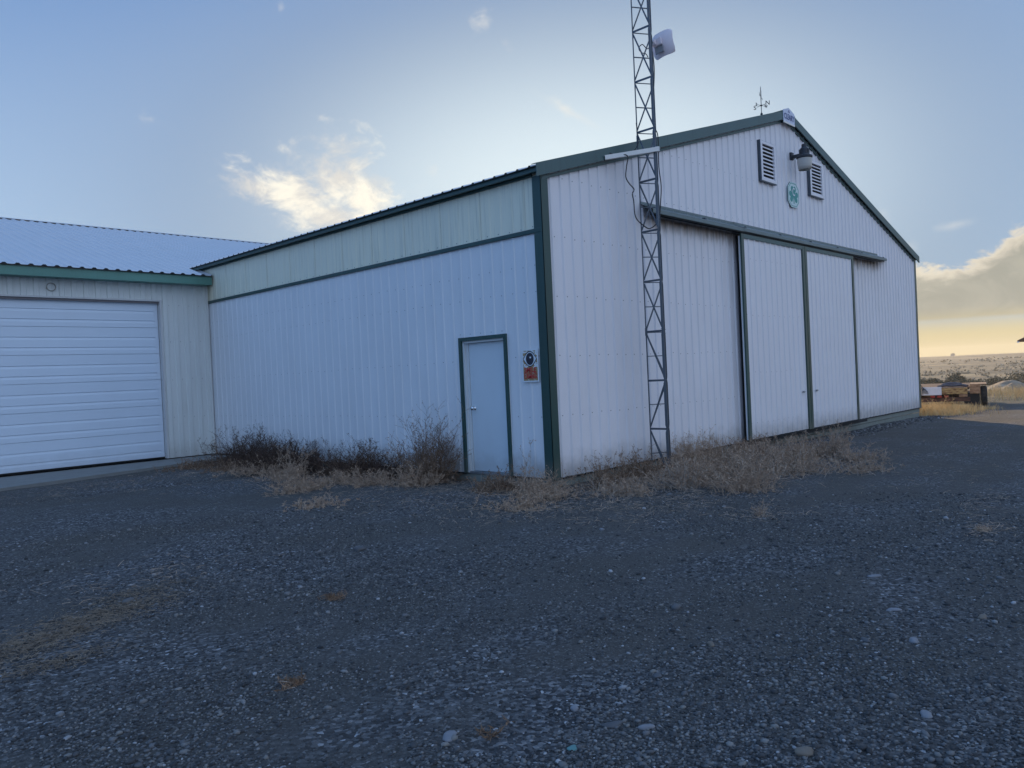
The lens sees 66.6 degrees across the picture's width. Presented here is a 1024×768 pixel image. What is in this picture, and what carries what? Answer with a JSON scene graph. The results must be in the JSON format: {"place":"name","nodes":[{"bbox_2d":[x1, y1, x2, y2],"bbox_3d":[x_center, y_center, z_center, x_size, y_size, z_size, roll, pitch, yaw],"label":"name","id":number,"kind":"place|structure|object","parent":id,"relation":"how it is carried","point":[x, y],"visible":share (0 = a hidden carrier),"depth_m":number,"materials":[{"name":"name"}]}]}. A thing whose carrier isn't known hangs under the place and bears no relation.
{"place":"outdoors","nodes":[
{"label":"outdoors","id":0,"kind":"place"},
{"bbox_2d":[0,353,1023,767],"bbox_3d":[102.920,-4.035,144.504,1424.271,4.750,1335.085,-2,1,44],"label":"ground","id":1,"kind":"structure","parent":0,"point":[948,455],"depth_m":5.43,"materials":[{"name":"grey gravel"}]},
{"bbox_2d":[0,576,218,685],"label":"straw patch","id":2,"kind":"object","parent":1,"relation":"on","point":[67,631],"visible":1,"depth_m":5.23,"materials":[{"name":"brown plant"}]},
{"bbox_2d":[0,454,229,491],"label":"concrete apron","id":3,"kind":"object","parent":1,"relation":"on","point":[32,480],"visible":0.33,"depth_m":15.09,"materials":[{"name":"grey concrete"}]},
{"bbox_2d":[0,217,270,475],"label":"garage","id":4,"kind":"structure","parent":3,"relation":"on","point":[85,366],"depth_m":16.72,"materials":[{"name":"white metal"}]},
{"bbox_2d":[0,299,164,475],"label":"garage door","id":5,"kind":"structure","parent":4,"relation":"in","point":[80,382],"depth_m":16.15,"materials":[{"name":"paint"}]},
{"bbox_2d":[154,451,230,471],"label":"dead weed","id":6,"kind":"object","parent":1,"relation":"on","point":[193,467],"visible":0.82,"depth_m":15.55,"materials":[{"name":"brown plant"}]},
{"bbox_2d":[199,458,258,473],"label":"dead weed","id":7,"kind":"object","parent":1,"relation":"on","point":[225,468],"visible":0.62,"depth_m":14.88,"materials":[{"name":"brown plant"}]},
{"bbox_2d":[191,421,276,466],"bbox_3d":[-5.516,1.207,16.037,2.138,0.952,1.956,-3,1,5],"label":"dead weed","id":8,"kind":"object","parent":1,"relation":"on","point":[256,444],"visible":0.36,"depth_m":15.89,"materials":[{"name":"brown plant"}]},
{"bbox_2d":[212,456,294,477],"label":"dead weed","id":9,"kind":"object","parent":1,"relation":"on","point":[249,470],"visible":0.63,"depth_m":14.13,"materials":[{"name":"brown plant"}]},
{"bbox_2d":[215,429,303,470],"bbox_3d":[-4.844,1.243,15.423,1.766,0.834,2.084,-3,1,14],"label":"dead weed","id":10,"kind":"object","parent":1,"relation":"on","point":[257,450],"visible":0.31,"depth_m":15.18,"materials":[{"name":"brown plant"}]},
{"bbox_2d":[234,429,322,475],"bbox_3d":[-4.230,1.230,14.880,1.806,0.784,2.341,-2,1,44],"label":"dead weed","id":11,"kind":"object","parent":1,"relation":"on","point":[293,452],"visible":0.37,"depth_m":14.59,"materials":[{"name":"brown plant"}]},
{"bbox_2d":[242,463,321,481],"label":"dead weed","id":12,"kind":"object","parent":1,"relation":"on","point":[276,473],"visible":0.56,"depth_m":13.44,"materials":[{"name":"brown plant"}]},
{"bbox_2d":[254,445,324,485],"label":"dead weed","id":13,"kind":"object","parent":1,"relation":"on","point":[290,467],"visible":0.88,"depth_m":12.73,"materials":[{"name":"brown plant"}]},
{"bbox_2d":[273,666,305,691],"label":"dead weed","id":14,"kind":"object","parent":1,"relation":"on","point":[293,682],"visible":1,"depth_m":4.12,"materials":[{"name":"brown plant"}]},
{"bbox_2d":[264,439,339,474],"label":"dead weed","id":15,"kind":"object","parent":1,"relation":"on","point":[310,464],"visible":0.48,"depth_m":14.12,"materials":[{"name":"brown plant"}]},
{"bbox_2d":[261,473,351,496],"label":"dead weed","id":16,"kind":"object","parent":1,"relation":"on","point":[311,486],"visible":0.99,"depth_m":11.61,"materials":[{"name":"beige plant"}]},
{"bbox_2d":[282,492,359,511],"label":"dead weed","id":17,"kind":"object","parent":1,"relation":"on","point":[321,504],"visible":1,"depth_m":10.14,"materials":[{"name":"beige plant"}]},
{"bbox_2d":[296,448,367,481],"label":"dead weed","id":18,"kind":"object","parent":1,"relation":"on","point":[324,471],"visible":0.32,"depth_m":13.54,"materials":[{"name":"brown plant"}]},
{"bbox_2d":[317,590,346,600],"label":"dead weed","id":19,"kind":"object","parent":1,"relation":"on","point":[330,597],"visible":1,"depth_m":5.82,"materials":[{"name":"brown plant"}]},
{"bbox_2d":[307,465,369,485],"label":"dead weed","id":20,"kind":"object","parent":1,"relation":"on","point":[336,478],"visible":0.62,"depth_m":12.37,"materials":[{"name":"brown plant"}]},
{"bbox_2d":[305,433,406,481],"bbox_3d":[-2.582,1.191,13.059,1.594,0.789,1.446,-3,1,-27],"label":"dead weed","id":21,"kind":"object","parent":1,"relation":"on","point":[354,462],"visible":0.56,"depth_m":12.98,"materials":[{"name":"brown plant"}]},
{"bbox_2d":[353,546,366,550],"bbox_3d":[-1.446,1.566,7.388,0.112,0.054,0.138,-2,1,27],"label":"stone","id":22,"kind":"object","parent":1,"relation":"on","point":[358,548],"visible":0.91,"depth_m":7.34,"materials":[{"name":"grey stone"}]},
{"bbox_2d":[341,462,405,488],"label":"dead weed","id":23,"kind":"object","parent":1,"relation":"on","point":[374,479],"visible":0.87,"depth_m":11.96,"materials":[{"name":"brown plant"}]},
{"bbox_2d":[347,441,425,484],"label":"dead weed","id":24,"kind":"object","parent":1,"relation":"on","point":[385,467],"visible":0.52,"depth_m":12.57,"materials":[{"name":"brown plant"}]},
{"bbox_2d":[377,451,453,489],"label":"dead weed","id":25,"kind":"object","parent":1,"relation":"on","point":[409,482],"visible":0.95,"depth_m":11.63,"materials":[{"name":"brown plant"}]},
{"bbox_2d":[365,399,471,486],"bbox_3d":[-1.270,0.866,12.120,1.531,1.338,1.571,-2,1,25],"label":"dead weed","id":26,"kind":"object","parent":1,"relation":"on","point":[430,451],"visible":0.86,"depth_m":12.04,"materials":[{"name":"brown plant"}]},
{"bbox_2d":[443,730,456,741],"bbox_3d":[-0.274,1.549,3.423,0.060,0.025,0.099,-2,1,21],"label":"stone","id":27,"kind":"object","parent":1,"relation":"on","point":[447,735],"visible":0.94,"depth_m":3.41,"materials":[{"name":"grey stone"}]},
{"bbox_2d":[475,714,513,741],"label":"dead weed","id":28,"kind":"object","parent":1,"relation":"on","point":[488,733],"visible":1,"depth_m":3.44,"materials":[{"name":"brown plant"}]},
{"bbox_2d":[466,463,528,496],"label":"dead weed","id":29,"kind":"object","parent":1,"relation":"on","point":[500,484],"visible":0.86,"depth_m":10.87,"materials":[{"name":"beige plant"}]},
{"bbox_2d":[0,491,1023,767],"bbox_3d":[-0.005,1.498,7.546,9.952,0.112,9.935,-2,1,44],"label":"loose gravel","id":30,"kind":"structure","parent":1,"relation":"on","point":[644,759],"depth_m":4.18,"materials":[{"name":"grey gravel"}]},
{"bbox_2d":[0,434,1023,619],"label":"straw litter","id":31,"kind":"object","parent":1,"relation":"on","point":[782,479],"visible":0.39,"depth_m":9.65,"materials":[{"name":"beige plant"}]},
{"bbox_2d":[472,491,557,512],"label":"dead weed","id":32,"kind":"object","parent":1,"relation":"on","point":[526,504],"visible":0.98,"depth_m":9.34,"materials":[{"name":"beige plant"}]},
{"bbox_2d":[504,440,535,487],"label":"dead weed","id":33,"kind":"object","parent":1,"relation":"on","point":[524,468],"visible":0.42,"depth_m":11.05,"materials":[{"name":"brown plant"}]},
{"bbox_2d":[159,110,921,485],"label":"hangar","id":34,"kind":"structure","parent":1,"relation":"on","point":[783,320],"depth_m":13.83,"materials":[{"name":"white metal"}]},
{"bbox_2d":[458,334,513,475],"bbox_3d":[-0.367,0.324,11.862,1.036,2.110,0.156,-2,1,44],"label":"entry door","id":35,"kind":"structure","parent":34,"relation":"in","point":[483,367],"depth_m":11.91,"materials":[{"name":"paint"}]},
{"bbox_2d":[522,348,539,381],"bbox_3d":[0.262,-0.264,11.125,0.310,0.470,0.015,-2,1,44],"label":"camera sign","id":36,"kind":"object","parent":34,"relation":"attached to","point":[530,364],"visible":1,"depth_m":11.12,"materials":[{"name":"white plastic"}]},
{"bbox_2d":[605,146,659,159],"bbox_3d":[1.799,-3.509,11.875,0.926,0.177,0.089,-3,1,-4],"label":"stay bar","id":37,"kind":"object","parent":34,"relation":"attached to","point":[633,153],"visible":0.98,"depth_m":11.84,"materials":[{"name":"white metal"}]},
{"bbox_2d":[754,86,769,114],"bbox_3d":[5.428,-6.135,16.947,0.293,0.681,0.420,-3,1,8],"label":"weather vane","id":38,"kind":"object","parent":34,"relation":"on","point":[761,104],"visible":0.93,"depth_m":16.94,"materials":[{"name":"metal"}]},
{"bbox_2d":[738,233,811,441],"bbox_3d":[5.347,-0.924,15.684,0.110,3.935,2.805,-2,1,44],"label":"sliding door","id":39,"kind":"structure","parent":34,"relation":"in","point":[772,272],"depth_m":15.56,"materials":[{"name":"white metal"}]},
{"bbox_2d":[783,108,794,126],"bbox_3d":[5.877,-5.681,16.544,0.016,0.350,0.540,-2,1,44],"label":"ridge badge","id":40,"kind":"object","parent":34,"relation":"attached to","point":[788,117],"visible":1,"depth_m":16.53,"materials":[{"name":"white metal"}]},
{"bbox_2d":[787,182,798,207],"bbox_3d":[6.049,-4.064,16.760,0.025,0.540,0.550,-2,1,44],"label":"shamrock sign","id":41,"kind":"object","parent":34,"relation":"attached to","point":[792,194],"visible":1,"depth_m":16.74,"materials":[{"name":"metal"}]},
{"bbox_2d":[789,144,812,170],"bbox_3d":[6.175,-4.832,16.638,0.465,0.545,0.330,-2,1,44],"label":"barn light","id":42,"kind":"object","parent":34,"relation":"attached to","point":[804,156],"visible":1,"depth_m":16.50,"materials":[{"name":"white glass"}]},
{"bbox_2d":[804,246,859,429],"bbox_3d":[7.286,-1.036,17.701,0.110,3.935,2.755,-2,1,44],"label":"sliding door","id":43,"kind":"structure","parent":34,"relation":"in","point":[830,289],"depth_m":17.66,"materials":[{"name":"white metal"}]},
{"bbox_2d":[502,462,582,495],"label":"dead weed","id":44,"kind":"object","parent":1,"relation":"on","point":[541,485],"visible":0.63,"depth_m":10.46,"materials":[{"name":"beige plant"}]},
{"bbox_2d":[504,479,596,504],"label":"dead weed","id":45,"kind":"object","parent":1,"relation":"on","point":[555,492],"visible":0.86,"depth_m":9.90,"materials":[{"name":"beige plant"}]},
{"bbox_2d":[567,745,576,750],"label":"stone","id":46,"kind":"object","parent":1,"relation":"on","point":[572,747],"visible":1,"depth_m":3.25,"materials":[{"name":"stone"}]},
{"bbox_2d":[570,705,578,711],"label":"stone","id":47,"kind":"object","parent":1,"relation":"on","point":[573,708],"visible":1,"depth_m":3.67,"materials":[{"name":"grey stone"}]},
{"bbox_2d":[601,720,622,727],"bbox_3d":[0.453,1.531,3.497,0.110,0.023,0.056,-3,1,-17],"label":"stone","id":48,"kind":"object","parent":1,"relation":"on","point":[613,724],"visible":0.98,"depth_m":3.49,"materials":[{"name":"grey stone"}]},
{"bbox_2d":[572,450,654,490],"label":"dead weed","id":49,"kind":"object","parent":1,"relation":"on","point":[600,475],"visible":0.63,"depth_m":10.78,"materials":[{"name":"brown plant"}]},
{"bbox_2d":[585,472,663,502],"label":"dead weed","id":50,"kind":"object","parent":1,"relation":"on","point":[637,488],"visible":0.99,"depth_m":10.11,"materials":[{"name":"beige plant"}]},
{"bbox_2d":[599,443,684,485],"bbox_3d":[1.869,1.152,11.302,1.202,0.556,1.392,-2,1,21],"label":"dead weed","id":51,"kind":"object","parent":1,"relation":"on","point":[633,471],"visible":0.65,"depth_m":11.28,"materials":[{"name":"brown plant"}]},
{"bbox_2d":[638,724,654,729],"bbox_3d":[0.594,1.521,3.445,0.078,0.029,0.031,-3,1,6],"label":"stone","id":52,"kind":"object","parent":1,"relation":"on","point":[645,726],"visible":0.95,"depth_m":3.44,"materials":[{"name":"grey stone"}]},
{"bbox_2d":[630,0,670,466],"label":"lattice tower","id":53,"kind":"structure","parent":1,"relation":"on","point":[659,257],"depth_m":12.07,"materials":[{"name":"metal"}]},
{"bbox_2d":[609,55,661,228],"bbox_3d":[1.929,-3.802,12.047,0.958,2.789,0.232,-3,1,-31],"label":"cable","id":54,"kind":"object","parent":53,"relation":"hanging from","point":[658,166],"visible":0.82,"depth_m":12.10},
{"bbox_2d":[638,29,674,59],"bbox_3d":[2.289,-5.383,12.305,0.469,0.441,0.363,-2,1,44],"label":"dish antenna","id":55,"kind":"object","parent":53,"relation":"attached to","point":[663,45],"visible":0.9,"depth_m":12.28,"materials":[{"name":"white plastic"}]},
{"bbox_2d":[653,672,661,677],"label":"stone","id":56,"kind":"object","parent":1,"relation":"on","point":[657,675],"visible":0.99,"depth_m":4.03,"materials":[{"name":"grey stone"}]},
{"bbox_2d":[630,450,721,490],"bbox_3d":[2.335,1.163,10.599,1.123,0.501,1.436,-2,1,44],"label":"dead weed","id":57,"kind":"object","parent":1,"relation":"on","point":[678,482],"visible":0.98,"depth_m":10.49,"materials":[{"name":"brown plant"}]},
{"bbox_2d":[645,445,717,479],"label":"dead weed","id":58,"kind":"object","parent":1,"relation":"on","point":[686,455],"visible":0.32,"depth_m":11.69,"materials":[{"name":"brown plant"}]},
{"bbox_2d":[657,424,739,466],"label":"dead weed","id":59,"kind":"object","parent":1,"relation":"on","point":[692,454],"visible":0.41,"depth_m":12.48,"materials":[{"name":"brown plant"}]},
{"bbox_2d":[662,454,755,484],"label":"dead weed","id":60,"kind":"object","parent":1,"relation":"on","point":[708,473],"visible":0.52,"depth_m":10.90,"materials":[{"name":"brown plant"}]},
{"bbox_2d":[707,641,713,646],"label":"stone","id":61,"kind":"object","parent":1,"relation":"on","point":[711,643],"visible":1,"depth_m":4.46,"materials":[{"name":"grey stone"}]},
{"bbox_2d":[683,433,759,463],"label":"dead weed","id":62,"kind":"object","parent":1,"relation":"on","point":[722,449],"visible":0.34,"depth_m":12.87,"materials":[{"name":"brown plant"}]},
{"bbox_2d":[694,444,787,481],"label":"dead weed","id":63,"kind":"object","parent":1,"relation":"on","point":[747,464],"visible":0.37,"depth_m":11.22,"materials":[{"name":"brown plant"}]},
{"bbox_2d":[689,459,795,495],"bbox_3d":[2.996,1.175,10.207,1.241,0.420,1.491,-2,1,44],"label":"dead weed","id":64,"kind":"object","parent":1,"relation":"on","point":[750,482],"visible":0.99,"depth_m":10.06,"materials":[{"name":"beige plant"}]},
{"bbox_2d":[713,435,794,475],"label":"dead weed","id":65,"kind":"object","parent":1,"relation":"on","point":[761,455],"visible":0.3,"depth_m":11.97,"materials":[{"name":"brown plant"}]},
{"bbox_2d":[719,437,797,464],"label":"dead weed","id":66,"kind":"object","parent":1,"relation":"on","point":[760,443],"visible":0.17,"depth_m":12.77,"materials":[{"name":"brown plant"}]},
{"bbox_2d":[750,499,773,516],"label":"dead weed","id":67,"kind":"object","parent":1,"relation":"on","point":[762,510],"visible":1,"depth_m":8.21,"materials":[{"name":"beige plant"}]},
{"bbox_2d":[727,431,797,454],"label":"dead weed","id":68,"kind":"object","parent":1,"relation":"on","point":[751,442],"visible":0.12,"depth_m":13.58,"materials":[{"name":"brown plant"}]},
{"bbox_2d":[757,434,832,465],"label":"dead weed","id":69,"kind":"object","parent":1,"relation":"on","point":[794,451],"visible":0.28,"depth_m":12.63,"materials":[{"name":"brown plant"}]},
{"bbox_2d":[759,448,839,478],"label":"dead weed","id":70,"kind":"object","parent":1,"relation":"on","point":[797,468],"visible":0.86,"depth_m":11.39,"materials":[{"name":"brown plant"}]},
{"bbox_2d":[794,746,812,756],"bbox_3d":[1.178,1.485,3.145,0.070,0.034,0.075,-2,1,23],"label":"stone","id":71,"kind":"object","parent":1,"relation":"on","point":[806,751],"visible":1,"depth_m":3.13,"materials":[{"name":"grey stone"}]},
{"bbox_2d":[780,430,833,459],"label":"dead weed","id":72,"kind":"object","parent":1,"relation":"on","point":[808,445],"visible":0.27,"depth_m":13.56,"materials":[{"name":"brown plant"}]},
{"bbox_2d":[803,419,876,458],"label":"dead weed","id":73,"kind":"object","parent":1,"relation":"on","point":[846,441],"visible":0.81,"depth_m":13.54,"materials":[{"name":"brown plant"}]},
{"bbox_2d":[813,443,892,463],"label":"dead weed","id":74,"kind":"object","parent":1,"relation":"on","point":[849,457],"visible":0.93,"depth_m":12.75,"materials":[{"name":"brown plant"}]},
{"bbox_2d":[818,458,904,476],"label":"dead weed","id":75,"kind":"object","parent":1,"relation":"on","point":[861,468],"visible":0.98,"depth_m":11.40,"materials":[{"name":"brown plant"}]},
{"bbox_2d":[860,637,869,642],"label":"stone","id":76,"kind":"object","parent":1,"relation":"on","point":[865,639],"visible":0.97,"depth_m":4.38,"materials":[{"name":"grey stone"}]},
{"bbox_2d":[868,574,880,577],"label":"stone","id":77,"kind":"object","parent":1,"relation":"on","point":[874,575],"visible":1,"depth_m":5.68,"materials":[{"name":"grey stone"}]},
{"bbox_2d":[834,415,948,435],"bbox_3d":[10.041,1.036,19.949,0.957,0.122,7.167,-2,1,44],"label":"rubble","id":78,"kind":"object","parent":1,"relation":"on","point":[876,428],"visible":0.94,"depth_m":19.54,"materials":[{"name":"gravel"}]},
{"bbox_2d":[886,608,901,611],"bbox_3d":[2.403,1.423,4.902,0.099,0.025,0.045,-3,1,0],"label":"stone","id":79,"kind":"object","parent":1,"relation":"on","point":[894,609],"visible":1,"depth_m":4.89,"materials":[{"name":"grey stone"}]},
{"bbox_2d":[909,637,917,642],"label":"stone","id":80,"kind":"object","parent":1,"relation":"on","point":[913,639],"visible":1,"depth_m":4.34,"materials":[{"name":"grey stone"}]},
{"bbox_2d":[920,710,932,718],"bbox_3d":[1.818,1.454,3.422,0.048,0.029,0.067,-3,1,4],"label":"stone","id":81,"kind":"object","parent":1,"relation":"on","point":[926,714],"visible":0.99,"depth_m":3.41,"materials":[{"name":"grey stone"}]},
{"bbox_2d":[920,400,937,413],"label":"dead weed","id":82,"kind":"object","parent":1,"relation":"on","point":[925,407],"visible":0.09,"depth_m":23.58,"materials":[{"name":"beige plant"}]},
{"bbox_2d":[921,378,944,383],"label":"sagebrush","id":83,"kind":"object","parent":1,"relation":"on","point":[934,380],"visible":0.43,"depth_m":67.33,"materials":[{"name":"green plant"}]},
{"bbox_2d":[927,398,956,408],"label":"dead weed","id":84,"kind":"object","parent":1,"relation":"on","point":[943,403],"visible":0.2,"depth_m":25.18,"materials":[{"name":"beige plant"}]},
{"bbox_2d":[921,382,987,405],"bbox_3d":[17.082,0.333,30.791,2.870,0.876,5.462,-2,1,31],"label":"flatbed trailer","id":85,"kind":"object","parent":1,"relation":"on","point":[976,393],"visible":0.59,"depth_m":28.41,"materials":[{"name":"metal"}]},
{"bbox_2d":[937,382,968,386],"bbox_3d":[16.532,0.038,29.426,1.002,0.191,1.312,-2,1,19],"label":"rolled tarp","id":86,"kind":"object","parent":85,"relation":"on","point":[951,384],"visible":0.96,"depth_m":29.08,"materials":[{"name":"plastic"}]},
{"bbox_2d":[943,372,966,382],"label":"sagebrush","id":87,"kind":"object","parent":1,"relation":"on","point":[953,377],"visible":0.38,"depth_m":79.28,"materials":[{"name":"green plant"}]},
{"bbox_2d":[902,384,1023,416],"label":"dry grass","id":88,"kind":"structure","parent":1,"relation":"on","point":[940,409],"depth_m":24.97,"materials":[{"name":"plant"}]},
{"bbox_2d":[954,378,988,385],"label":"sagebrush","id":89,"kind":"object","parent":1,"relation":"on","point":[963,381],"visible":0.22,"depth_m":75.21,"materials":[{"name":"green plant"}]},
{"bbox_2d":[920,356,1023,383],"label":"field brush","id":90,"kind":"object","parent":1,"relation":"on","point":[987,374],"visible":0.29,"depth_m":159.10,"materials":[{"name":"beige plant"}]},
{"bbox_2d":[978,614,986,619],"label":"stone","id":91,"kind":"object","parent":1,"relation":"on","point":[982,616],"visible":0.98,"depth_m":4.68,"materials":[{"name":"grey stone"}]},
{"bbox_2d":[972,524,993,531],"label":"dead weed","id":92,"kind":"object","parent":1,"relation":"on","point":[979,527],"visible":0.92,"depth_m":7.01,"materials":[{"name":"beige plant"}]},
{"bbox_2d":[977,377,1010,384],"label":"sagebrush","id":93,"kind":"object","parent":1,"relation":"on","point":[996,380],"visible":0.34,"depth_m":76.32,"materials":[{"name":"green plant"}]},
{"bbox_2d":[987,380,1023,390],"bbox_3d":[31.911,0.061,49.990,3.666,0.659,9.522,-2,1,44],"label":"dirt mound","id":94,"kind":"object","parent":1,"relation":"on","point":[1003,383],"visible":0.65,"depth_m":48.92,"materials":[{"name":"soil"}]},
{"bbox_2d":[989,372,1023,384],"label":"sagebrush","id":95,"kind":"object","parent":1,"relation":"on","point":[1014,377],"visible":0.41,"depth_m":86.33,"materials":[{"name":"green plant"}]},
{"bbox_2d":[1016,374,1023,382],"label":"sagebrush","id":96,"kind":"object","parent":1,"relation":"on","point":[1019,377],"visible":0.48,"depth_m":83.30,"materials":[{"name":"green plant"}]},
{"bbox_2d":[0,0,1023,356],"label":"sky","id":97,"kind":"structure","parent":0,"point":[263,121],"materials":[{"name":"blue"}]}
]}

